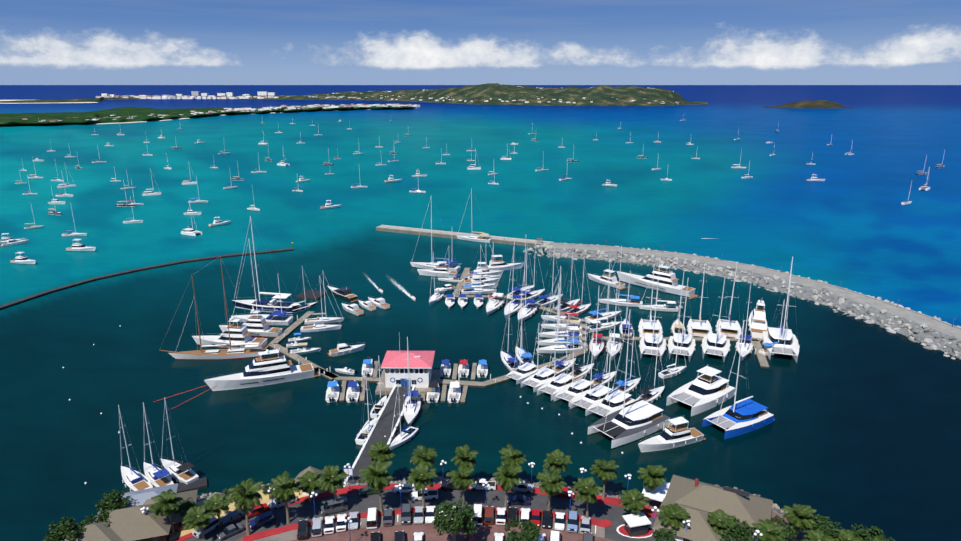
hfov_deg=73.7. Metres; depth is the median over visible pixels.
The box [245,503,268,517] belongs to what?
sedan car
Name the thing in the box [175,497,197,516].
tree
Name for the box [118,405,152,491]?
sail boat
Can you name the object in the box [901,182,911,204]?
bay boat
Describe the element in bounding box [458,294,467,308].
console boat
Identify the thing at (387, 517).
sedan car
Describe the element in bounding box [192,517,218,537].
suv
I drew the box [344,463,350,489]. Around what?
lamp post
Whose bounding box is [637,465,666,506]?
palm
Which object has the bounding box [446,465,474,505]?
palm
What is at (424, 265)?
ketch boat
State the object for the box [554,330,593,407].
catamaran
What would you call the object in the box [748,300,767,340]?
motor boat
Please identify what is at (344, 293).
dark motorboat
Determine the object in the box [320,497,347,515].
car
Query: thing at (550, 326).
sail boat
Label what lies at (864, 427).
sea water
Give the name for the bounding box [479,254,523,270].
motor boat
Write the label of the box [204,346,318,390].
sleek motorboat
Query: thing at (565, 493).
sedan car
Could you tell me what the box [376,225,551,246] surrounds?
breakwater pier
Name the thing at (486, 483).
lamp post
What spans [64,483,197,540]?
beach bar buildings
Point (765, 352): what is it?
sail boat
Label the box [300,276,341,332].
sail boat
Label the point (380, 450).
palm
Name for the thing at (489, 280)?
motor boat
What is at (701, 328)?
catamaran
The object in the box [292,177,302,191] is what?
bay boat
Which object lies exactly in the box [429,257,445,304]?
sail boat
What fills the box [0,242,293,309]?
boom
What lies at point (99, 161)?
bay boat
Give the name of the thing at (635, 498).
palm
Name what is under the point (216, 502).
palm
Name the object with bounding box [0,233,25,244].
bay boat
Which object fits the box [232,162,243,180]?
bay boat
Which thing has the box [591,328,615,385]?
sail boat
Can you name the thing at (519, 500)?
sedan car
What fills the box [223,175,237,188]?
bay boat
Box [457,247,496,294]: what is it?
sail boat
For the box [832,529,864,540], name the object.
palm
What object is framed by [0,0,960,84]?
sky
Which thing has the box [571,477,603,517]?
palm
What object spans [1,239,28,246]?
bay boat
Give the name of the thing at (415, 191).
bay boat
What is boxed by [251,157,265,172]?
bay boat
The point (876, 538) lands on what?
palm
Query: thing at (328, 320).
sail boat
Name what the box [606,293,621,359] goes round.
sail boat
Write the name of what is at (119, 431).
mooring buoys
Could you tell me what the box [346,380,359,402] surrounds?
console boat
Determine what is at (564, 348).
sail boat
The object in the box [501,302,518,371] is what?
sail boat
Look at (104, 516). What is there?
tree
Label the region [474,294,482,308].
console boat
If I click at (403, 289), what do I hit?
wake water
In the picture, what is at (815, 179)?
bay boat
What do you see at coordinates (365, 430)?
sail boat
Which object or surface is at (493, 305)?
sail boat
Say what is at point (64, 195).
bay boat
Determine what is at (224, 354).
schooner boat
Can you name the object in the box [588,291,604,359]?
sail boat
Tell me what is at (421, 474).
palm
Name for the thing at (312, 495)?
lamp post
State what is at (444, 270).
motor boat
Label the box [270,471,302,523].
palm
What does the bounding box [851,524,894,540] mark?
tree
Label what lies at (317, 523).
suv
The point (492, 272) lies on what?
motor boat
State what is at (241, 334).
motor boat
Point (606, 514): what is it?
road paving
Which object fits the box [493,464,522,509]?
palm
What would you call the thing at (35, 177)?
bay boat
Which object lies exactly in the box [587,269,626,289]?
motor boat
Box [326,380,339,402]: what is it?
console boat
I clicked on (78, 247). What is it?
bay boat
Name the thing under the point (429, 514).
sedan car
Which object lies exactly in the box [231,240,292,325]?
ketch boat
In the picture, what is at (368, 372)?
console boat
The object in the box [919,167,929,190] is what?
bay boat
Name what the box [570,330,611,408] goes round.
catamaran
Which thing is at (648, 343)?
catamaran
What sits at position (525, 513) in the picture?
suv
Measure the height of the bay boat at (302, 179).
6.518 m
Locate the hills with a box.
[308,83,707,105]
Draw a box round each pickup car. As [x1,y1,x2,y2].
[268,496,296,509]
[412,488,437,500]
[470,479,495,490]
[510,481,533,493]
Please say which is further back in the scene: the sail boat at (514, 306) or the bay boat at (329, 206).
the bay boat at (329, 206)
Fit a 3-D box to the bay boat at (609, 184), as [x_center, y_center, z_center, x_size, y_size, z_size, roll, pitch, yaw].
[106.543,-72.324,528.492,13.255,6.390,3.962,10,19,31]
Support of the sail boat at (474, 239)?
on the sea water at (864, 427)
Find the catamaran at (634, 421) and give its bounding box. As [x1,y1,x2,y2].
[588,309,670,448]
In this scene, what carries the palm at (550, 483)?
on the quay ground at (485, 532)
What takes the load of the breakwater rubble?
in the sea water at (864, 427)
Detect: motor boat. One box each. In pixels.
[192,317,270,349]
[219,307,281,337]
[328,342,364,356]
[341,302,363,315]
[358,299,376,310]
[368,296,390,309]
[417,261,459,276]
[435,284,456,292]
[462,275,497,288]
[463,270,499,285]
[467,262,502,276]
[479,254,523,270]
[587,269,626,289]
[638,416,705,451]
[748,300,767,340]
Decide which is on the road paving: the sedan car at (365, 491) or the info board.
the sedan car at (365, 491)
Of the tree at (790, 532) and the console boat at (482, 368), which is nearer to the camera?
the tree at (790, 532)
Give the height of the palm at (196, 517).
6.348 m
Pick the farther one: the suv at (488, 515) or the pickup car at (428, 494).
the pickup car at (428, 494)
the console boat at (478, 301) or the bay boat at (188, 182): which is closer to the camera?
the console boat at (478, 301)
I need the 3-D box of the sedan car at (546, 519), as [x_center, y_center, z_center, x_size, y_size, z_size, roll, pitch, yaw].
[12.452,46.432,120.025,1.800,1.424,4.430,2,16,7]
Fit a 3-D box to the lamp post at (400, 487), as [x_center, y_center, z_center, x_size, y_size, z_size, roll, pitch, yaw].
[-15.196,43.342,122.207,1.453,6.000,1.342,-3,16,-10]
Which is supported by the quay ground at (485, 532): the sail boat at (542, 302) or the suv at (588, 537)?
the suv at (588, 537)
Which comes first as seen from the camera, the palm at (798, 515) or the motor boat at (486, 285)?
the palm at (798, 515)
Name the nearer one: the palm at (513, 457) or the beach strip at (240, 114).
the palm at (513, 457)
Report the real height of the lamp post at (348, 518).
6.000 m
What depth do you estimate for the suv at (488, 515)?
119.65 m
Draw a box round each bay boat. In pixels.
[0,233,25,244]
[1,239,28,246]
[10,252,35,264]
[23,175,36,194]
[24,206,44,229]
[27,161,42,178]
[47,188,61,214]
[47,199,64,203]
[51,163,63,181]
[55,170,72,196]
[56,166,76,188]
[62,207,86,236]
[65,237,95,251]
[92,145,106,162]
[116,180,135,206]
[120,170,135,189]
[123,196,142,222]
[127,181,143,205]
[142,169,161,195]
[181,162,196,184]
[181,202,201,235]
[183,210,201,214]
[188,176,207,202]
[209,217,230,226]
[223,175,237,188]
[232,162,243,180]
[247,186,259,210]
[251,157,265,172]
[277,148,289,165]
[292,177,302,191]
[296,176,310,182]
[320,200,340,208]
[351,170,367,187]
[385,175,401,182]
[409,186,425,192]
[412,172,426,176]
[467,148,480,169]
[535,151,548,170]
[559,159,571,180]
[601,182,616,186]
[731,149,745,168]
[806,174,824,180]
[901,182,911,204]
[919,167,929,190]
[935,151,945,167]
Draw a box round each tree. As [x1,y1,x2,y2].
[42,516,89,540]
[80,512,110,525]
[95,489,132,519]
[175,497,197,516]
[222,486,236,501]
[262,483,272,498]
[432,498,476,540]
[504,518,541,540]
[652,527,676,540]
[720,518,758,540]
[770,515,797,540]
[801,514,841,536]
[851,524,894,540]
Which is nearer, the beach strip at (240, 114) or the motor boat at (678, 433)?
the motor boat at (678, 433)
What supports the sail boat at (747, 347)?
on the sea water at (864, 427)
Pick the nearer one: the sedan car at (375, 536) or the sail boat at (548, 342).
the sedan car at (375, 536)
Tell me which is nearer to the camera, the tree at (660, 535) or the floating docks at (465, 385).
the tree at (660, 535)
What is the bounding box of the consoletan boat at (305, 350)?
[288,343,320,353]
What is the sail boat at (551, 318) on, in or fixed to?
on the sea water at (864, 427)
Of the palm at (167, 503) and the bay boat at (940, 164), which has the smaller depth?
the palm at (167, 503)
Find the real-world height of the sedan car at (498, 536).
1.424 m
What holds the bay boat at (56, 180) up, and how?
on the sea water at (864, 427)
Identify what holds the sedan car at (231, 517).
on the road paving
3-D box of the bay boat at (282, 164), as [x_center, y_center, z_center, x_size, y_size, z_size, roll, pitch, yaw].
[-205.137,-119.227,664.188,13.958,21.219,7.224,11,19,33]
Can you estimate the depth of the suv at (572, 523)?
118.15 m
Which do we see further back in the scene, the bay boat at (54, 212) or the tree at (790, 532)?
the bay boat at (54, 212)
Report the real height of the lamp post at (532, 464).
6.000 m
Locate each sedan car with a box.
[217,523,243,540]
[221,510,245,525]
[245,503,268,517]
[324,516,334,533]
[336,514,346,531]
[348,511,358,529]
[359,486,381,496]
[370,532,380,540]
[383,509,392,525]
[393,483,415,493]
[413,532,423,540]
[414,506,423,523]
[425,506,434,522]
[467,533,477,540]
[494,533,503,540]
[496,507,505,524]
[507,495,529,505]
[531,509,540,526]
[537,533,545,540]
[542,510,551,528]
[552,487,574,498]
[555,512,564,529]
[580,516,590,533]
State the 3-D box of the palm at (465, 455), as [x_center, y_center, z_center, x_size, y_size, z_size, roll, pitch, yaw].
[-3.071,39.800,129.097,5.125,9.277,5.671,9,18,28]
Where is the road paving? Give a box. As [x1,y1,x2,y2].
[169,484,656,540]
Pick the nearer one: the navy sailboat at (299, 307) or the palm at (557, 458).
the palm at (557, 458)
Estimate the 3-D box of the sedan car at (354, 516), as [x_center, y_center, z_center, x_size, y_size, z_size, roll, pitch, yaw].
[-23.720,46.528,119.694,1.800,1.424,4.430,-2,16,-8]
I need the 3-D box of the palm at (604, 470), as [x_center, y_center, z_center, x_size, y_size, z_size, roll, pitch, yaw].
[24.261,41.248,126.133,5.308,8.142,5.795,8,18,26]
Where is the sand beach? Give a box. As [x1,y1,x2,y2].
[0,100,97,103]
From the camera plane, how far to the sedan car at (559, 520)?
118.71 m
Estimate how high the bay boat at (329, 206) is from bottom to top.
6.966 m
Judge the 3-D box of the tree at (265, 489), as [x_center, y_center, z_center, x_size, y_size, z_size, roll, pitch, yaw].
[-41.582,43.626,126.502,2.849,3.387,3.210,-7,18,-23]
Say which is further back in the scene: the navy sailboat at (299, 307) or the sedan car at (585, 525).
the navy sailboat at (299, 307)
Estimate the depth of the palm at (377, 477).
119.40 m
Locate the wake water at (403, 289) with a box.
[367,238,713,297]
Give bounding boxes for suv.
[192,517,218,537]
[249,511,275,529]
[297,519,308,539]
[311,517,322,536]
[394,531,404,540]
[401,504,411,524]
[441,479,459,490]
[484,506,493,524]
[507,507,517,525]
[520,508,529,524]
[567,511,577,532]
[583,532,593,540]
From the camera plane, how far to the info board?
131.71 m
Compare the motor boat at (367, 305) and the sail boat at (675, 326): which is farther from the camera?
the motor boat at (367, 305)
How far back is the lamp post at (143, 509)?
114.94 m
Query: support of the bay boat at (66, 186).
on the sea water at (864, 427)
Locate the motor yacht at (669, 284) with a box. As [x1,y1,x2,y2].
[617,264,698,298]
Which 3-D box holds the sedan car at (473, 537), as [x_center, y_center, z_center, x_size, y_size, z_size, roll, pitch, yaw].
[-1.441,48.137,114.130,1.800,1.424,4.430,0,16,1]
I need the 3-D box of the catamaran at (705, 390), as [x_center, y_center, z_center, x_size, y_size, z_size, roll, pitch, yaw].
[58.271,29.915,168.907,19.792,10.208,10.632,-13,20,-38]
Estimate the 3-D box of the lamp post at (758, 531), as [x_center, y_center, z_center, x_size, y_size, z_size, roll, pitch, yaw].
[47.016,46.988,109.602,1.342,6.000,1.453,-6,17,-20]
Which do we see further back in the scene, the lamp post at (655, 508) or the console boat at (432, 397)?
the console boat at (432, 397)
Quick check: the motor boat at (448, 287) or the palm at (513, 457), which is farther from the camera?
the motor boat at (448, 287)
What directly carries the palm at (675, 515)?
on the quay ground at (485, 532)
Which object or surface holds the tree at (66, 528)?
on the quay ground at (485, 532)
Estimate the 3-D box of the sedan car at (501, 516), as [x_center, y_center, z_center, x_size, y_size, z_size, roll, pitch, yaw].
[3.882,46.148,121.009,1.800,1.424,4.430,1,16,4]
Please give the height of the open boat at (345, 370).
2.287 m
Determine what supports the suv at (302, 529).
on the road paving
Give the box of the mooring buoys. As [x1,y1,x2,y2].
[62,325,622,483]
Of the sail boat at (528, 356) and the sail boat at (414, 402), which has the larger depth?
the sail boat at (528, 356)
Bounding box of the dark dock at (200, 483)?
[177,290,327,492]
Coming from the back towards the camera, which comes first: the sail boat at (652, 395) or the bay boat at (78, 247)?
the bay boat at (78, 247)
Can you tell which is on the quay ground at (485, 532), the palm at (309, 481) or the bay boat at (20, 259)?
the palm at (309, 481)
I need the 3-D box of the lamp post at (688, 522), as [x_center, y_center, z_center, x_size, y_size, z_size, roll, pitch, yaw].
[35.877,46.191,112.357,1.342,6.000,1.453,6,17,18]
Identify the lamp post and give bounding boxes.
[140,507,148,513]
[310,492,317,517]
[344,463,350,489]
[344,517,351,540]
[396,484,403,508]
[482,481,489,505]
[528,462,534,484]
[568,491,574,506]
[625,474,631,490]
[651,506,659,534]
[682,520,690,530]
[754,530,762,540]
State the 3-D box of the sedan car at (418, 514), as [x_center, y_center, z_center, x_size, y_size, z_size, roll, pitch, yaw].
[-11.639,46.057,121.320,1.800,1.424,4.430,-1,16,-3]
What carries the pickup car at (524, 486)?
on the road paving
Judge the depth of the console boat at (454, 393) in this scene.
170.95 m
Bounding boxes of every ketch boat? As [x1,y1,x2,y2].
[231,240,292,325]
[410,196,460,271]
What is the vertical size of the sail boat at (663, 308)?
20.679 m
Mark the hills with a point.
(601, 95)
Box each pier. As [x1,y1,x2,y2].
[343,386,414,486]
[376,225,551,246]
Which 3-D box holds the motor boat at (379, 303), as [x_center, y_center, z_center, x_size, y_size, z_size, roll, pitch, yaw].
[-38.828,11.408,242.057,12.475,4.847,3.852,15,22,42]
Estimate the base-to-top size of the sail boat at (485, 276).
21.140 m
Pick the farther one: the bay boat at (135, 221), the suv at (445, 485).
the bay boat at (135, 221)
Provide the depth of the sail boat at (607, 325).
217.52 m
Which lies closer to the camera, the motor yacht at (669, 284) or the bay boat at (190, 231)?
the motor yacht at (669, 284)
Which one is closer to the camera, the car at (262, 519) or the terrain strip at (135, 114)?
the car at (262, 519)
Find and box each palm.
[149,489,184,534]
[182,506,215,539]
[201,493,233,526]
[228,478,263,535]
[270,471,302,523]
[296,471,321,502]
[318,465,347,501]
[359,459,392,512]
[366,440,394,466]
[407,462,437,509]
[410,445,437,468]
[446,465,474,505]
[451,444,478,467]
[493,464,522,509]
[499,444,526,467]
[536,468,566,510]
[543,449,571,473]
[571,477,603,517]
[590,459,618,498]
[619,488,649,513]
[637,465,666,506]
[657,503,689,528]
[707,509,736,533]
[752,519,785,540]
[781,504,815,540]
[801,530,835,540]
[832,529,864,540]
[865,535,888,540]
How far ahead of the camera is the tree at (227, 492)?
124.64 m
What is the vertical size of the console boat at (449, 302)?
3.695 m
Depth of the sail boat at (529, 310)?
229.92 m
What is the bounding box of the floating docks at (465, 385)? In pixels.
[269,268,768,429]
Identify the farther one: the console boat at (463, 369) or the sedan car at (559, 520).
the console boat at (463, 369)
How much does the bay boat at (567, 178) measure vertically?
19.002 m
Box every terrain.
[0,95,307,102]
[764,100,852,108]
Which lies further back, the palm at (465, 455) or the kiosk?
the palm at (465, 455)
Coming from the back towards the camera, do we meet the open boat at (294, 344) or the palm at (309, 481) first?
the open boat at (294, 344)
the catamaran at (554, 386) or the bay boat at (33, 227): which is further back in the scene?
the bay boat at (33, 227)
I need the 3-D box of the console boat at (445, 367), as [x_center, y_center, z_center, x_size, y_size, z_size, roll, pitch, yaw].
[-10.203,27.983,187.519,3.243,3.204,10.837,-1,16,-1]
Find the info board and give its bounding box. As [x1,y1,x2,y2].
[343,468,353,481]
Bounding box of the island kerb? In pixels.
[616,524,652,537]
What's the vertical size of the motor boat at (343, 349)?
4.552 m
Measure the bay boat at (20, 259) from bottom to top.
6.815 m
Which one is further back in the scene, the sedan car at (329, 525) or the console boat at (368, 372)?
the console boat at (368, 372)
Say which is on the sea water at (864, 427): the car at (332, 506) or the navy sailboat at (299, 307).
the navy sailboat at (299, 307)
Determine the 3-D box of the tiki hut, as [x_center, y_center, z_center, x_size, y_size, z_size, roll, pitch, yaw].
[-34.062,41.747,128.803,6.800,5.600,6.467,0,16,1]
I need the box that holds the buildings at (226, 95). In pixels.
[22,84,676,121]
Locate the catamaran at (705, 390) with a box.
[666,364,734,415]
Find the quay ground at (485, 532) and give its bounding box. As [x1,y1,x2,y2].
[167,487,807,540]
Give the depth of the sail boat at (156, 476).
133.30 m
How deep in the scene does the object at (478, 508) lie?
119.54 m
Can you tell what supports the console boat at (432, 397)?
on the sea water at (864, 427)
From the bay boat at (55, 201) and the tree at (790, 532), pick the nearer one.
the tree at (790, 532)
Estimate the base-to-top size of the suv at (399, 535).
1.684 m
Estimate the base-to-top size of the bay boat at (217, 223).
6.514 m
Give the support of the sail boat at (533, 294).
on the sea water at (864, 427)
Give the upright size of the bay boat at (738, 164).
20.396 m
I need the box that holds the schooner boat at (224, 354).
[159,255,262,359]
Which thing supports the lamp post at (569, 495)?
on the road paving
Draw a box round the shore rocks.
[196,476,828,532]
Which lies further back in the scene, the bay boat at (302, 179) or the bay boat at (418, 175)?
the bay boat at (418, 175)
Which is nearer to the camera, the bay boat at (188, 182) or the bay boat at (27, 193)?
the bay boat at (27, 193)
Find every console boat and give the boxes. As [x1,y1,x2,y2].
[286,333,310,342]
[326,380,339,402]
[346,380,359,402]
[362,359,372,376]
[426,381,439,402]
[440,359,450,376]
[445,294,454,308]
[447,381,460,402]
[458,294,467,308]
[458,359,468,376]
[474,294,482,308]
[477,360,487,377]
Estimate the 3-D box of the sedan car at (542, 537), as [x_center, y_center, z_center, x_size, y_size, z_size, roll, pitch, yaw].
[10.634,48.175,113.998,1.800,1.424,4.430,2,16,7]
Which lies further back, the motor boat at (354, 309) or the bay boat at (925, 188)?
the bay boat at (925, 188)
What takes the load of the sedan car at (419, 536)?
on the quay ground at (485, 532)
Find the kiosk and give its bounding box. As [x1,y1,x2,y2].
[622,512,651,536]
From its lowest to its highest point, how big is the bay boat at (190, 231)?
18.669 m
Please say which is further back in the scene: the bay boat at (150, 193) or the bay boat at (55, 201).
the bay boat at (150, 193)
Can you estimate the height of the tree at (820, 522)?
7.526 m
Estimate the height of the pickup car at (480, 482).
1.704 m
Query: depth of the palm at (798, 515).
111.89 m
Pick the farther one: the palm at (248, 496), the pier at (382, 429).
the pier at (382, 429)
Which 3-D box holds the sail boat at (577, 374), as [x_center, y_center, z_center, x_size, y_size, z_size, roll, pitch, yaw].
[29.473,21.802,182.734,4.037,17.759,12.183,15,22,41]
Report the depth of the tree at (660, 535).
111.27 m
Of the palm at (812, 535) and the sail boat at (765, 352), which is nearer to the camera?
the palm at (812, 535)
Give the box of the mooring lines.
[154,385,217,409]
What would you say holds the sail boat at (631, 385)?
on the sea water at (864, 427)
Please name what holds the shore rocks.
on the quay ground at (485, 532)
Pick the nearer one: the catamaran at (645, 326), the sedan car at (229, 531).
the sedan car at (229, 531)
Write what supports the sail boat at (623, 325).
on the sea water at (864, 427)
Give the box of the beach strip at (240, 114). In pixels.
[85,108,413,124]
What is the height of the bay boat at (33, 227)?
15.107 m
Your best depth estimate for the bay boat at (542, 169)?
621.68 m
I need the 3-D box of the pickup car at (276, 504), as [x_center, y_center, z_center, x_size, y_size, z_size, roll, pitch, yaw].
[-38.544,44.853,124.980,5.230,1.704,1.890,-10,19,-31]
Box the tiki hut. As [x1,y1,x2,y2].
[295,466,325,497]
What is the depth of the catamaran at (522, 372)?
181.90 m
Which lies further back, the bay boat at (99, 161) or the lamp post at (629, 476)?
the bay boat at (99, 161)
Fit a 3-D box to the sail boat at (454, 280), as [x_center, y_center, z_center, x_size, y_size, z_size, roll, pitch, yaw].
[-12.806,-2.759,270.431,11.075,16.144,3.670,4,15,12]
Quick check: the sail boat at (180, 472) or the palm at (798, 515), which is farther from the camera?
the sail boat at (180, 472)
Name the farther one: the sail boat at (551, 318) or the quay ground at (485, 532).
the sail boat at (551, 318)
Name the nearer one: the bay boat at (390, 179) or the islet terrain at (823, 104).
the bay boat at (390, 179)
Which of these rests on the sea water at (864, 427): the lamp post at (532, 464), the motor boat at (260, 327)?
the motor boat at (260, 327)
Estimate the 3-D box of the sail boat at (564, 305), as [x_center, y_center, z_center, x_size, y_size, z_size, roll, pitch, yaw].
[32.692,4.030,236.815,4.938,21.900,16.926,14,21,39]
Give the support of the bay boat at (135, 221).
on the sea water at (864, 427)
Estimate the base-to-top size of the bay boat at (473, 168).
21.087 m
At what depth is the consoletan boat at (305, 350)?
199.40 m
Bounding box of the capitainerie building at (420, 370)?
[375,339,440,394]
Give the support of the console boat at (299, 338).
on the sea water at (864, 427)
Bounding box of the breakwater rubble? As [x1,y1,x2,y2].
[523,241,960,358]
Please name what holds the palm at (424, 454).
on the quay ground at (485, 532)
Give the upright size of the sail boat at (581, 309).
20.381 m
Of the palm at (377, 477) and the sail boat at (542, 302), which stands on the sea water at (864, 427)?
the sail boat at (542, 302)
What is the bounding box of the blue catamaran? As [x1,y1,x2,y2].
[702,321,774,438]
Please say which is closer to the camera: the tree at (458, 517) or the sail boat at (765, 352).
the tree at (458, 517)
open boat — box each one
[285,341,305,347]
[335,367,356,374]
[362,356,372,370]
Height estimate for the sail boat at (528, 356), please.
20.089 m
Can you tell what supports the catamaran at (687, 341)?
on the sea water at (864, 427)
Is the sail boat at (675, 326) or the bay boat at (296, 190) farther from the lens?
the bay boat at (296, 190)
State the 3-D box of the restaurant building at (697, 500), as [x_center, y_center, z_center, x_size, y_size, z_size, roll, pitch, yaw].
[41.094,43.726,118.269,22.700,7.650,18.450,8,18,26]
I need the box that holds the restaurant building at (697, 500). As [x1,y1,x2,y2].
[641,475,772,540]
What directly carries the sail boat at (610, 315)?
on the sea water at (864, 427)
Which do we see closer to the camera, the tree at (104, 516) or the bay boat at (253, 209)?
the tree at (104, 516)
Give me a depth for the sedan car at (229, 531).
116.25 m
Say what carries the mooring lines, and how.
on the sea water at (864, 427)
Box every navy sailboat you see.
[232,216,296,312]
[291,267,317,312]
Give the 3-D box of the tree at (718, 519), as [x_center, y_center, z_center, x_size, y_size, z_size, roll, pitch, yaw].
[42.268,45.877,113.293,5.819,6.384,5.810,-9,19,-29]
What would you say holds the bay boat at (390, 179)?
on the sea water at (864, 427)
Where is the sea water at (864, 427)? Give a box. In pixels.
[0,85,960,540]
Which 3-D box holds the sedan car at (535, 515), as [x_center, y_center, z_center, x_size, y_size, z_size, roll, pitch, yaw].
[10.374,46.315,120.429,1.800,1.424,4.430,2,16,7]
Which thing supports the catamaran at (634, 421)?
on the sea water at (864, 427)
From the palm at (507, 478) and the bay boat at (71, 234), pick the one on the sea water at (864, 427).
the bay boat at (71, 234)
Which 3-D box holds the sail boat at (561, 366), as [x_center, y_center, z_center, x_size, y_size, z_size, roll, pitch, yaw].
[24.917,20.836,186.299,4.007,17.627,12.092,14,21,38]
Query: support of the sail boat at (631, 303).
on the sea water at (864, 427)
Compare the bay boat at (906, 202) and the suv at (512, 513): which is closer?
the suv at (512, 513)
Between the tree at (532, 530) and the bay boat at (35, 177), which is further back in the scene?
the bay boat at (35, 177)
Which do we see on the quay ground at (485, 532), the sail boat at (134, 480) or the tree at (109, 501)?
the tree at (109, 501)
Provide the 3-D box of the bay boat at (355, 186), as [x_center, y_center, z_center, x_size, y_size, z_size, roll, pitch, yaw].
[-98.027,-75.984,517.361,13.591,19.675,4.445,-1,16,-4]
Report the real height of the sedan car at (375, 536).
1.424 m
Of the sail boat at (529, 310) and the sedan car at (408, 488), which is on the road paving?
the sedan car at (408, 488)
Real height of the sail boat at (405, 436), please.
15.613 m
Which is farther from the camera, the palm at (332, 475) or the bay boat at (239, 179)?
the bay boat at (239, 179)
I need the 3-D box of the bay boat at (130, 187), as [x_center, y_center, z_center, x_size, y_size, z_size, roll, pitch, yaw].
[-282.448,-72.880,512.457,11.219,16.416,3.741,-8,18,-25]
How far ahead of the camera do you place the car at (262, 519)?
118.95 m
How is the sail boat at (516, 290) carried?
on the sea water at (864, 427)
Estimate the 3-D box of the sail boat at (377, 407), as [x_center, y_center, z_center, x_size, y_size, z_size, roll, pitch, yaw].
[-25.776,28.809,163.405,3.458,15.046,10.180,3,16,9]
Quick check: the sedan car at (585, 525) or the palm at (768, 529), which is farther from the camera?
the sedan car at (585, 525)
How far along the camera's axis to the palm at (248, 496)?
113.67 m
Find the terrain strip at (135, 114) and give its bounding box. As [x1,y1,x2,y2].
[0,104,417,125]
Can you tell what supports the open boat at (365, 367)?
on the sea water at (864, 427)
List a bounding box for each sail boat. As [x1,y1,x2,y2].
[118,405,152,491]
[143,402,173,486]
[161,397,198,483]
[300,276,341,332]
[305,272,343,324]
[355,375,376,444]
[370,356,386,417]
[389,383,418,450]
[403,337,421,426]
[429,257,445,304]
[438,256,463,282]
[457,188,490,242]
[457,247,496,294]
[463,234,500,279]
[486,242,504,315]
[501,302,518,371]
[504,241,524,318]
[507,238,534,298]
[515,297,534,363]
[516,242,544,299]
[518,250,537,323]
[535,249,562,306]
[536,287,587,353]
[537,283,586,345]
[539,292,586,338]
[541,267,585,324]
[541,276,586,331]
[552,252,579,311]
[552,313,575,373]
[565,259,590,316]
[568,317,593,379]
[583,274,622,332]
[585,260,621,323]
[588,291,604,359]
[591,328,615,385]
[599,246,642,306]
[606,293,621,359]
[614,332,640,393]
[619,271,632,337]
[636,336,664,402]
[638,259,682,311]
[658,325,686,378]
[671,273,685,335]
[735,284,752,360]
[759,299,788,355]
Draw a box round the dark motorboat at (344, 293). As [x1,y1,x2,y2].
[327,286,358,301]
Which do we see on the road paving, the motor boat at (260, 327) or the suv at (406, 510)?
the suv at (406, 510)
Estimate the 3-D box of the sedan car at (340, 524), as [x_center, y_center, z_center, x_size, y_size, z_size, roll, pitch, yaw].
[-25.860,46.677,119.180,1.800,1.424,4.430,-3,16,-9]
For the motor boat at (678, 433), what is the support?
on the sea water at (864, 427)
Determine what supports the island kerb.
on the road paving
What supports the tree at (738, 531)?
on the quay ground at (485, 532)
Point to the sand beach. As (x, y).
(60, 102)
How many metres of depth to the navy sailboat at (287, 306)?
236.24 m
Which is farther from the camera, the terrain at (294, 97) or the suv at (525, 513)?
the terrain at (294, 97)
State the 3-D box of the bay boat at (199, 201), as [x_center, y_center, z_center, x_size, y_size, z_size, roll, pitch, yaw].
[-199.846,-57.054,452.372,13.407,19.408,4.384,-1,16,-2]
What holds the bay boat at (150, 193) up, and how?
on the sea water at (864, 427)
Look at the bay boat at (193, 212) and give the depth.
411.60 m
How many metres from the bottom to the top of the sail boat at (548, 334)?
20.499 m
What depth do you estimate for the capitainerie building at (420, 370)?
174.06 m
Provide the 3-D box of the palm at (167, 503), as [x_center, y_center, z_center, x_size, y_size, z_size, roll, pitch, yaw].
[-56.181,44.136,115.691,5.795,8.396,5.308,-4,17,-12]

